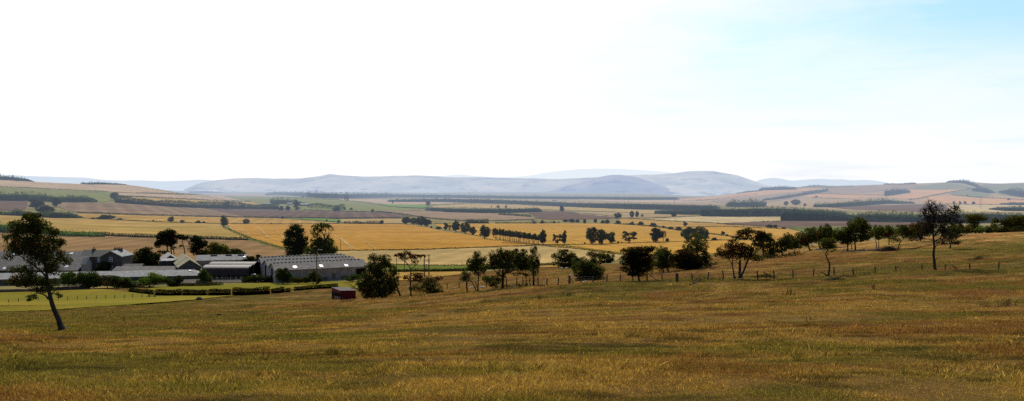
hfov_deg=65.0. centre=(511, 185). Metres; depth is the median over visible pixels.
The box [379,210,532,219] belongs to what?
field tilth
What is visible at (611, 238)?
tree
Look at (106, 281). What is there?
bush
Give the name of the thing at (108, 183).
woodland
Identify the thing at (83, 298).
wire fence
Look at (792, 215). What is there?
woodland
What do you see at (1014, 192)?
woodland
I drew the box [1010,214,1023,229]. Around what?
tree
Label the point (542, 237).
tree
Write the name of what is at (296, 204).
tree
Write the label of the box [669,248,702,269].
hawthorn
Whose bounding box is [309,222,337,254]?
willow tree
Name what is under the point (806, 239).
hawthorn
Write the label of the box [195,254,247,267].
long shed
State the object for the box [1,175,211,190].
hills
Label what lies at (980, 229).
bush
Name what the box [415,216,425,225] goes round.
tree
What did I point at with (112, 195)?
tree
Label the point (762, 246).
hawthorn
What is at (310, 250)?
bush
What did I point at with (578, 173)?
hills
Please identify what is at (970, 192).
hillside field
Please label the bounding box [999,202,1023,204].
woodland
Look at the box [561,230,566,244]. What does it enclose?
tree
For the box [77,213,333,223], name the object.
field stubble
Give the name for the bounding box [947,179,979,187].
woodland
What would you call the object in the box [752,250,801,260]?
scrub
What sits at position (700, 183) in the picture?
hills
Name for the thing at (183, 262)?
gabled barn
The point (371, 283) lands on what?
hawthorn
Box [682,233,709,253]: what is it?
hawthorn
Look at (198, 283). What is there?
bush
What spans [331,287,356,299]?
field shelter
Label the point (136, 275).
long low building
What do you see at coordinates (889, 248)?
brush pile
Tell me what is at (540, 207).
field stubble
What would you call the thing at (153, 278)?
bush
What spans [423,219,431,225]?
tree
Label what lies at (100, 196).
field grass
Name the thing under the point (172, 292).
hedge
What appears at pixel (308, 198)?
hedge
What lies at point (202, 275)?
bush
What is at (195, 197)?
field stubble
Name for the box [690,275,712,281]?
weed clump
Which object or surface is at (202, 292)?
hedge
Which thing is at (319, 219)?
field grass
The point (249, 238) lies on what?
hedge
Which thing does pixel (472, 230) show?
tree
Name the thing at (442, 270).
hedge
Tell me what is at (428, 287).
hawthorn
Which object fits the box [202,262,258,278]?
dutch barn
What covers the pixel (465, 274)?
hawthorn
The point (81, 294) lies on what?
meadow
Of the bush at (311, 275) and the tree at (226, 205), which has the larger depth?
the tree at (226, 205)
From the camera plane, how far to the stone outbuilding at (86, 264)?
267.07 m
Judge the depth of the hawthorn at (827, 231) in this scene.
174.17 m
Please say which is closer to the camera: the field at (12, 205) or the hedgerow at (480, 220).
the hedgerow at (480, 220)
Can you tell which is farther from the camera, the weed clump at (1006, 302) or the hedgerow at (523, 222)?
the hedgerow at (523, 222)
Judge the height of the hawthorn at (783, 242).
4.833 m
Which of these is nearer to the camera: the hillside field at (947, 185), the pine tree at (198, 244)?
the pine tree at (198, 244)
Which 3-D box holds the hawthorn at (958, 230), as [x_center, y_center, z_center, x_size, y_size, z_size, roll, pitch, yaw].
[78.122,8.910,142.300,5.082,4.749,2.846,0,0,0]
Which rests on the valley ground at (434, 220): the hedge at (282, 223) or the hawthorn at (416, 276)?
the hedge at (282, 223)
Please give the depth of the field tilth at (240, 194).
5912.54 m
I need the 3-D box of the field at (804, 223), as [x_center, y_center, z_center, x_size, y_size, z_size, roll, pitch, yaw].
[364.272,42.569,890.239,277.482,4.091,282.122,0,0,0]
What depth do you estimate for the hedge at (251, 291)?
189.62 m
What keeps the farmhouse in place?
on the farmyard
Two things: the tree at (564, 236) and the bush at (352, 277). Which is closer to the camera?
the bush at (352, 277)
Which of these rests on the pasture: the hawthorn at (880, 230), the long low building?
the hawthorn at (880, 230)
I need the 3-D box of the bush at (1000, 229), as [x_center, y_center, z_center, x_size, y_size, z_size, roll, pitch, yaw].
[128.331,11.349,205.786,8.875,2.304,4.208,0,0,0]
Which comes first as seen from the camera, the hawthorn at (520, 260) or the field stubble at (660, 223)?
the hawthorn at (520, 260)
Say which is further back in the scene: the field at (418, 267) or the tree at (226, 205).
the tree at (226, 205)
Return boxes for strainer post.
[568,274,573,283]
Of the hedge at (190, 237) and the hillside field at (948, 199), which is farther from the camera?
the hillside field at (948, 199)
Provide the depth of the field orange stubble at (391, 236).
569.55 m
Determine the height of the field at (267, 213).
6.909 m
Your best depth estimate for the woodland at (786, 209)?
1364.57 m
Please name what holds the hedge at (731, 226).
on the valley ground at (434, 220)
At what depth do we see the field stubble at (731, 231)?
691.50 m
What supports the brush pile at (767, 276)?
on the pasture
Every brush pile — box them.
[751,271,782,277]
[872,245,901,251]
[965,256,988,259]
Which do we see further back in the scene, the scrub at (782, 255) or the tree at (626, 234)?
the tree at (626, 234)
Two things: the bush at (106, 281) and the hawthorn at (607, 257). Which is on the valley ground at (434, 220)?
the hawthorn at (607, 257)
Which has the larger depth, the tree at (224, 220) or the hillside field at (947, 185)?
the hillside field at (947, 185)
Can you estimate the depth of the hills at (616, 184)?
10057.97 m
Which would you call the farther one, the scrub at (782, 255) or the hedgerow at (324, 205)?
the hedgerow at (324, 205)
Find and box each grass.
[0,187,119,201]
[226,196,415,210]
[296,218,343,221]
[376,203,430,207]
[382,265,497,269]
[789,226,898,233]
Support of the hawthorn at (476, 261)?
on the pasture
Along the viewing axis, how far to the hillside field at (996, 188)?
4648.74 m
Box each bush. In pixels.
[59,270,77,285]
[74,270,103,288]
[96,215,116,218]
[96,261,110,270]
[97,275,130,287]
[110,277,133,287]
[122,281,145,287]
[136,272,166,286]
[165,275,183,285]
[177,281,222,285]
[196,269,212,282]
[241,274,272,282]
[275,267,292,283]
[289,276,310,283]
[302,269,321,283]
[303,246,315,254]
[344,274,360,281]
[962,226,976,233]
[974,225,985,232]
[983,226,995,232]
[997,226,1023,232]
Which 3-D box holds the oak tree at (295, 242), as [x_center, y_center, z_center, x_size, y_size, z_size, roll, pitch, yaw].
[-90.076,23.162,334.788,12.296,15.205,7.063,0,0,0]
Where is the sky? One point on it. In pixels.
(888, 91)
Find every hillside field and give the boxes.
[682,188,823,200]
[711,193,808,203]
[743,185,852,192]
[803,194,889,197]
[821,184,917,192]
[831,204,949,211]
[888,189,960,198]
[911,182,973,188]
[921,195,1023,203]
[946,204,1023,212]
[949,189,992,196]
[981,183,1023,196]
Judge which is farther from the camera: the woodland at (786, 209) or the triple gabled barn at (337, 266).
the woodland at (786, 209)
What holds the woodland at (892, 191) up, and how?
on the hillside
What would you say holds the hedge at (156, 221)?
on the valley ground at (434, 220)
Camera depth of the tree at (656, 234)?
487.26 m
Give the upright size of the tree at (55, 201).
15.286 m
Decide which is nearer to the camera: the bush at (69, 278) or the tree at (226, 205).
the bush at (69, 278)
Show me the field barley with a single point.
(121, 226)
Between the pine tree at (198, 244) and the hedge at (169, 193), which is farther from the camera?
the hedge at (169, 193)
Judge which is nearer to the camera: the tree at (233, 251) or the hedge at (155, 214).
the tree at (233, 251)
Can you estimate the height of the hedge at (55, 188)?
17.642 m
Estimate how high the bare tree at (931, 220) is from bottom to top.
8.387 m
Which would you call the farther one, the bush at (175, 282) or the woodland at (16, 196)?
the woodland at (16, 196)
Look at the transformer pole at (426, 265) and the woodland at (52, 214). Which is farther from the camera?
the woodland at (52, 214)
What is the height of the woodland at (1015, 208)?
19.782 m
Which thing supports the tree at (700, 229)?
on the valley ground at (434, 220)
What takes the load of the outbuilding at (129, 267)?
on the farmyard
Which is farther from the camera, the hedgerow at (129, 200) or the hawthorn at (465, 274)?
the hedgerow at (129, 200)
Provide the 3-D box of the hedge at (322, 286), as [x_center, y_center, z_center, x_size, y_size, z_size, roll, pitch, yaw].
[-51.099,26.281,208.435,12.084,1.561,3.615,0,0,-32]
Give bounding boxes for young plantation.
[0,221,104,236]
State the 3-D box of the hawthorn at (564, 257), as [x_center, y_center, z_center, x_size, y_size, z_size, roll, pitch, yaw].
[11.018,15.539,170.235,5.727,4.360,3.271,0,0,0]
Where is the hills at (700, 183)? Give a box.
[184,171,771,195]
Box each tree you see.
[1,212,72,330]
[28,199,44,208]
[36,205,54,212]
[50,197,62,206]
[110,192,118,199]
[133,246,161,265]
[154,228,178,253]
[167,216,173,221]
[176,234,188,253]
[187,235,208,255]
[205,242,229,254]
[220,215,228,226]
[222,201,230,208]
[225,248,245,254]
[241,254,259,261]
[281,223,308,255]
[293,199,300,209]
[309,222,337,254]
[401,217,409,223]
[409,218,416,224]
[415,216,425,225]
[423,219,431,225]
[451,220,459,230]
[459,222,469,233]
[469,227,476,234]
[479,225,490,238]
[539,229,546,244]
[552,234,561,244]
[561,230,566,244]
[585,227,600,243]
[597,229,608,243]
[607,232,615,243]
[613,213,621,217]
[621,231,637,242]
[649,227,663,241]
[680,227,692,240]
[690,226,705,241]
[702,229,708,238]
[791,199,800,204]
[907,198,966,269]
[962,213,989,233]
[989,217,1000,232]
[998,216,1013,228]
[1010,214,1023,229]
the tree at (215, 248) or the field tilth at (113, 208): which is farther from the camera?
the field tilth at (113, 208)
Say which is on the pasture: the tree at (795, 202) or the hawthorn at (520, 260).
the hawthorn at (520, 260)
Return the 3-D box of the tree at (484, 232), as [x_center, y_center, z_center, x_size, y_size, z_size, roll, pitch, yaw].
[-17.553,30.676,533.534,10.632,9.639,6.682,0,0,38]
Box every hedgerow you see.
[114,195,279,208]
[306,203,345,208]
[344,221,381,223]
[466,219,488,223]
[498,212,530,216]
[498,221,559,223]
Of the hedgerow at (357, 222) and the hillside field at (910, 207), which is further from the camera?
the hillside field at (910, 207)
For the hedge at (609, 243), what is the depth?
475.77 m
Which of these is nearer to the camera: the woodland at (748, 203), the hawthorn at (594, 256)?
the hawthorn at (594, 256)
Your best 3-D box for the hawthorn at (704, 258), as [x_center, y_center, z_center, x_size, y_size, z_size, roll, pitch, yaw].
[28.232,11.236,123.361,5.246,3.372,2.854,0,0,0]
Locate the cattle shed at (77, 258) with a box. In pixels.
[0,251,91,272]
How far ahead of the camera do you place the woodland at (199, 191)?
8828.05 m
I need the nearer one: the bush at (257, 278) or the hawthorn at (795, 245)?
the hawthorn at (795, 245)
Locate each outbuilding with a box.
[81,258,91,271]
[112,264,176,270]
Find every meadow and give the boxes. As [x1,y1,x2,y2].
[0,289,231,311]
[148,281,363,290]
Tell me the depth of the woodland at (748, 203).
2221.14 m
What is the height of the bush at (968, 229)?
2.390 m
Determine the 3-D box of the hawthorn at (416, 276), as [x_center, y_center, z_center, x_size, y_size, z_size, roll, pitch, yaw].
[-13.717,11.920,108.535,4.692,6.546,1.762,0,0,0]
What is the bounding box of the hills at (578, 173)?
[441,169,669,178]
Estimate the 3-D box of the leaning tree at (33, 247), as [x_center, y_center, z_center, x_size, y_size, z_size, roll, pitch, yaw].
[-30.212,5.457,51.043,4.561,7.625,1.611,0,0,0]
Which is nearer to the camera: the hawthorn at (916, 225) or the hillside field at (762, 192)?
the hawthorn at (916, 225)
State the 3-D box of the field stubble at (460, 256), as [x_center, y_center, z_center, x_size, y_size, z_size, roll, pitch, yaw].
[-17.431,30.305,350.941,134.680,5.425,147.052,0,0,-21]
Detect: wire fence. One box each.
[8,294,142,302]
[506,262,1023,285]
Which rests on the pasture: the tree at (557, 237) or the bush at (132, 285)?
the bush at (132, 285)
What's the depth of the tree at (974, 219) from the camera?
211.36 m
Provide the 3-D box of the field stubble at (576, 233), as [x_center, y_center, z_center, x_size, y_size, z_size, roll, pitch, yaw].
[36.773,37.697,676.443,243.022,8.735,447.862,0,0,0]
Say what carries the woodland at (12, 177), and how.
on the valley ground at (434, 220)
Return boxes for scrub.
[491,284,527,288]
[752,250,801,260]
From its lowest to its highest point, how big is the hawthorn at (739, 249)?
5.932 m
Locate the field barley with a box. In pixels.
[0,215,250,239]
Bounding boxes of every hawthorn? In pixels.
[344,253,401,298]
[393,250,427,295]
[408,275,443,293]
[459,270,470,290]
[464,251,488,291]
[481,247,517,287]
[507,248,532,284]
[527,244,540,285]
[551,249,576,268]
[571,256,605,280]
[571,257,580,269]
[586,250,601,263]
[598,251,614,263]
[619,246,656,280]
[642,258,655,279]
[652,247,675,271]
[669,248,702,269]
[680,248,712,267]
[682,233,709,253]
[714,227,771,278]
[750,233,776,257]
[752,248,764,260]
[773,232,794,255]
[788,234,803,250]
[794,228,818,249]
[808,223,840,247]
[817,237,837,275]
[832,226,855,250]
[846,216,874,249]
[872,225,886,247]
[882,224,899,244]
[888,224,917,248]
[909,220,934,240]
[942,223,967,247]
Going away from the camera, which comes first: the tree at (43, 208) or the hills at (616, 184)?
the tree at (43, 208)
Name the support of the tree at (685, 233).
on the valley ground at (434, 220)
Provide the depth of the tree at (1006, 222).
210.09 m
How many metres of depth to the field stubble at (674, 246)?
447.00 m
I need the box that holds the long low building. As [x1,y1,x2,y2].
[0,269,198,284]
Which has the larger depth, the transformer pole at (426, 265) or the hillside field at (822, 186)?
the hillside field at (822, 186)
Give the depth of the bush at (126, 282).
230.47 m
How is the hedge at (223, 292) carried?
on the pasture
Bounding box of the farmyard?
[0,276,259,285]
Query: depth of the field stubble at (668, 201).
3471.15 m
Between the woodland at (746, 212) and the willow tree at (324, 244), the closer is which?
the willow tree at (324, 244)
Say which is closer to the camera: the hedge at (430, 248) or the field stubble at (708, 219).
the hedge at (430, 248)
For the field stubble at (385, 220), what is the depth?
996.22 m
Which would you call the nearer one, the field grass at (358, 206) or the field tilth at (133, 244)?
the field tilth at (133, 244)
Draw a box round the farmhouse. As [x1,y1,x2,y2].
[80,246,133,270]
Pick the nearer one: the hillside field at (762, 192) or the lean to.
the lean to
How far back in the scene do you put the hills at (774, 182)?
17329.15 m
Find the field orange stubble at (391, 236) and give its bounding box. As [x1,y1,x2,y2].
[228,224,530,249]
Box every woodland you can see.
[0,173,33,181]
[0,190,97,201]
[0,208,83,217]
[80,180,125,184]
[189,190,223,192]
[265,190,392,198]
[270,197,303,203]
[382,193,678,199]
[387,197,720,209]
[425,206,542,212]
[654,205,784,216]
[726,199,766,206]
[751,205,846,213]
[759,185,796,190]
[763,188,828,200]
[781,206,900,222]
[813,198,914,206]
[853,210,921,221]
[884,188,909,195]
[914,211,1021,222]
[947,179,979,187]
[972,186,994,192]
[989,205,1023,210]
[999,187,1023,196]
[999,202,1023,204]
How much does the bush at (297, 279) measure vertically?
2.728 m
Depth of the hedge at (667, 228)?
762.90 m
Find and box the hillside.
[666,182,1023,212]
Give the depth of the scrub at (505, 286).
102.32 m
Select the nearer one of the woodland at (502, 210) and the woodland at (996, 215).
the woodland at (996, 215)
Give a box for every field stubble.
[0,180,188,194]
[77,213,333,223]
[120,193,243,200]
[123,197,261,206]
[318,246,621,264]
[341,199,463,204]
[341,219,402,222]
[370,271,460,280]
[427,204,655,212]
[435,223,732,244]
[540,265,559,266]
[551,240,782,253]
[576,212,649,216]
[581,199,701,202]
[615,218,784,228]
[620,213,700,217]
[643,216,780,222]
[674,227,800,241]
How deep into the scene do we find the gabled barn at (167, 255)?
288.66 m
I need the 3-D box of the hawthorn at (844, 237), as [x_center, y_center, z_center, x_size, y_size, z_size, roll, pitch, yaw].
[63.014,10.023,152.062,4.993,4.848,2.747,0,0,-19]
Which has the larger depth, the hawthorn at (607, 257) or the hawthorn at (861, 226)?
the hawthorn at (607, 257)
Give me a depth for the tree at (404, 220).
866.46 m
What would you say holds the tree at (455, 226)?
on the valley ground at (434, 220)
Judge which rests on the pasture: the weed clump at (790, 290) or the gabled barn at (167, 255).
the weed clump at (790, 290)
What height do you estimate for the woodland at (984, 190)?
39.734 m
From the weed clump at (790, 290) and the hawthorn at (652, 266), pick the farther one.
the hawthorn at (652, 266)
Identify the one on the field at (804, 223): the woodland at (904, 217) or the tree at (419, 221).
the woodland at (904, 217)
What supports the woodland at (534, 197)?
on the valley ground at (434, 220)
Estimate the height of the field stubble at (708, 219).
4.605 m
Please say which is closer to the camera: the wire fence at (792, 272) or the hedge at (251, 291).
the wire fence at (792, 272)
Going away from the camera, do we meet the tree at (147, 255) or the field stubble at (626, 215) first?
the tree at (147, 255)
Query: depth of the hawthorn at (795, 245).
154.29 m
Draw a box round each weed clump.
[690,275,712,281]
[782,288,794,294]
[997,299,1016,306]
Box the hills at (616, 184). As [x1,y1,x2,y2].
[546,175,681,193]
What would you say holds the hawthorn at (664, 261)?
on the pasture
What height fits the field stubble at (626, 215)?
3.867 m
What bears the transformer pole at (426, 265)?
on the pasture
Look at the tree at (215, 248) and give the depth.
313.81 m
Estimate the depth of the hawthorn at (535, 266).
102.93 m
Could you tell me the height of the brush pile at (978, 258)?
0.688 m
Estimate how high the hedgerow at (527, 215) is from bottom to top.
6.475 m
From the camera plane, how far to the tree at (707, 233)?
515.04 m
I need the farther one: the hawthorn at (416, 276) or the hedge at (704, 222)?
the hedge at (704, 222)
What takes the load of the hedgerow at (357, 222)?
on the valley ground at (434, 220)
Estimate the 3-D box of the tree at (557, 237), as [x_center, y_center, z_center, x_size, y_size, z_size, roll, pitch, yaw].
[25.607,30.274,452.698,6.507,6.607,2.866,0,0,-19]
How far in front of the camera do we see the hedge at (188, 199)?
2134.16 m
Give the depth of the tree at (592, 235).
460.98 m
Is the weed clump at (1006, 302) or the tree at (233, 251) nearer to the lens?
the weed clump at (1006, 302)
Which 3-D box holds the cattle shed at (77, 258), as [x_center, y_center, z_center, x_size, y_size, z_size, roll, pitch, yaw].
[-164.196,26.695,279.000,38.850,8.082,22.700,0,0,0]
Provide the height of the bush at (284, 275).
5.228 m
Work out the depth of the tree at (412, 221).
855.21 m
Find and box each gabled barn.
[160,252,175,261]
[174,254,201,270]
[256,253,366,282]
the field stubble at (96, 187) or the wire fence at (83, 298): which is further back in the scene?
the field stubble at (96, 187)
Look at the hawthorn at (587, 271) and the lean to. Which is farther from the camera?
the lean to
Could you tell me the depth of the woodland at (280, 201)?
2231.95 m
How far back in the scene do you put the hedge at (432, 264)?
283.77 m
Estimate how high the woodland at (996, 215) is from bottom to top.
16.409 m
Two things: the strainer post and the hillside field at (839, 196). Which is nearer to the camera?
the strainer post
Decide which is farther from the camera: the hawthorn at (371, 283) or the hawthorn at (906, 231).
the hawthorn at (906, 231)
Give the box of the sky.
[0,0,1023,183]
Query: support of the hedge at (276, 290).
on the pasture
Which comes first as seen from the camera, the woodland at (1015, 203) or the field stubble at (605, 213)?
the field stubble at (605, 213)
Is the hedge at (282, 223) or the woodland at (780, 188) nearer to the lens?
the hedge at (282, 223)
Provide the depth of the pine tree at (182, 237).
317.67 m
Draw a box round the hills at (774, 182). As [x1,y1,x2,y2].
[756,178,890,186]
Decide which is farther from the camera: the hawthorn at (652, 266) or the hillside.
the hillside
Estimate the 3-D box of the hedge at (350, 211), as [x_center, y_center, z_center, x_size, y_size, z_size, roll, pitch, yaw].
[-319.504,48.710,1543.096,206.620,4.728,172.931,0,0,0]
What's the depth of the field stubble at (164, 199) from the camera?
1988.27 m
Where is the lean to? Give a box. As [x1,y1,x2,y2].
[159,258,177,265]
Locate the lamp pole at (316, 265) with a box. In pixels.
[316,249,321,284]
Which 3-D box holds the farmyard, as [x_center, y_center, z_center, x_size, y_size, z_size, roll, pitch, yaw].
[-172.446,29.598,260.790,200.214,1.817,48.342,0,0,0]
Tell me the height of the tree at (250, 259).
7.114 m
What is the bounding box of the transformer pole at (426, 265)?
[424,254,428,275]
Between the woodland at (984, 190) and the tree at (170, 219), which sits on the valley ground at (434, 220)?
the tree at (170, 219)
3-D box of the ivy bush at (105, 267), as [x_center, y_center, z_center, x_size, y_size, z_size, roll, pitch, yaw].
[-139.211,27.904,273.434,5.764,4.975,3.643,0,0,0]
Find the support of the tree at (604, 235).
on the valley ground at (434, 220)
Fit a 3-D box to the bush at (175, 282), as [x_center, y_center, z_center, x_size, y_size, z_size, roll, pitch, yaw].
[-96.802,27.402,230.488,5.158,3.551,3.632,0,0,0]
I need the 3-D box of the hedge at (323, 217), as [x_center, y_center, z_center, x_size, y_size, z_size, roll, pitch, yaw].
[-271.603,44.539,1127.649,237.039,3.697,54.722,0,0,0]
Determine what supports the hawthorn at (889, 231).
on the pasture
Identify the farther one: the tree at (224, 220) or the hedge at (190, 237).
the tree at (224, 220)
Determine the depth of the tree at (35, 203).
1196.49 m
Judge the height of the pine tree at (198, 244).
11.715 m
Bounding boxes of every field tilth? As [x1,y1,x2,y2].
[0,233,285,264]
[59,202,243,216]
[203,193,301,196]
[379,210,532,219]
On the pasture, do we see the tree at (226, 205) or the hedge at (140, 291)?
the hedge at (140, 291)
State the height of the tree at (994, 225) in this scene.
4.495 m
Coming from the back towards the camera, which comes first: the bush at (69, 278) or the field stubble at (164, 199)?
the field stubble at (164, 199)
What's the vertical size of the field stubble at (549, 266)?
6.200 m
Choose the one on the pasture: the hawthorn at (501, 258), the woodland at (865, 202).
the hawthorn at (501, 258)
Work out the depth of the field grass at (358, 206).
2276.53 m
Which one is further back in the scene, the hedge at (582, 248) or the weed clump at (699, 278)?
the hedge at (582, 248)
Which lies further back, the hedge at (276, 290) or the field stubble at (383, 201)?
the field stubble at (383, 201)
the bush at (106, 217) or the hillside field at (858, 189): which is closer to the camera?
the bush at (106, 217)
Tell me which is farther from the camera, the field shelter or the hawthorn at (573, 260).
the hawthorn at (573, 260)
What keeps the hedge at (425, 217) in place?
on the valley ground at (434, 220)
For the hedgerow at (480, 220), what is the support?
on the valley ground at (434, 220)
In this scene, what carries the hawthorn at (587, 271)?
on the pasture
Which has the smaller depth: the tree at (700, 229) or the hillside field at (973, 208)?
the tree at (700, 229)
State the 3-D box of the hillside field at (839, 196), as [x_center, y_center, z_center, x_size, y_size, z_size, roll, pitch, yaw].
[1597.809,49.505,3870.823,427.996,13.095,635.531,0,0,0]
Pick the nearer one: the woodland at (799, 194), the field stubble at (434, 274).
the field stubble at (434, 274)
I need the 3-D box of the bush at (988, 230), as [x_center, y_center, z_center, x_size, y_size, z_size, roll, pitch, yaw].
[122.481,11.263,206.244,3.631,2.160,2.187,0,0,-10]
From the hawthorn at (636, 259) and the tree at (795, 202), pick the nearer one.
the hawthorn at (636, 259)
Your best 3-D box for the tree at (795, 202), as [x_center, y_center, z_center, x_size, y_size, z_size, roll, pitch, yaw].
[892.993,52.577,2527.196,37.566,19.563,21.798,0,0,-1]
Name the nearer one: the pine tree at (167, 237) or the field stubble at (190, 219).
the pine tree at (167, 237)
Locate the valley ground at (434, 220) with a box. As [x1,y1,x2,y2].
[0,182,1023,288]
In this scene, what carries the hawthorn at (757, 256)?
on the pasture
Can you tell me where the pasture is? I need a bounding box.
[0,232,1023,400]
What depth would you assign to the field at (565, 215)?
1274.02 m
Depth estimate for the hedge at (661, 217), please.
1149.66 m
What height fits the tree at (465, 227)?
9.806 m
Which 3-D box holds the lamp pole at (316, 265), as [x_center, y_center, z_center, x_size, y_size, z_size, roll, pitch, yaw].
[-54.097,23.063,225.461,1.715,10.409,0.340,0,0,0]
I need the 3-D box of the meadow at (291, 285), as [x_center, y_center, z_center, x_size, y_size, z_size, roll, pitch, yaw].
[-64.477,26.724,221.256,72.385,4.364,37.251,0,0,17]
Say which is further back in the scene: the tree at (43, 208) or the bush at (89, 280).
the tree at (43, 208)
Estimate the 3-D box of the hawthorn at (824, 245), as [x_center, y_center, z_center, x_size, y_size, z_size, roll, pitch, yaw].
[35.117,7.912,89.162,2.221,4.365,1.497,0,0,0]
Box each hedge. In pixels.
[0,186,108,191]
[77,211,240,217]
[89,218,220,223]
[98,231,248,239]
[124,195,249,201]
[127,287,154,293]
[136,192,199,194]
[153,289,181,295]
[181,289,206,295]
[207,288,230,294]
[223,225,285,249]
[230,223,338,223]
[232,286,270,295]
[242,216,399,218]
[271,286,284,292]
[273,196,340,199]
[293,283,337,290]
[304,209,391,212]
[338,245,532,250]
[376,211,475,220]
[392,263,489,265]
[397,262,554,271]
[503,239,732,244]
[546,244,624,253]
[614,223,734,236]
[615,216,694,218]
[644,219,781,226]
[673,226,784,228]
[689,194,755,200]
[911,188,971,199]
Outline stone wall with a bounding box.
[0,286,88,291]
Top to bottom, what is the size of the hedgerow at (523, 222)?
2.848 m
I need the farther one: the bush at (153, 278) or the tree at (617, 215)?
the tree at (617, 215)

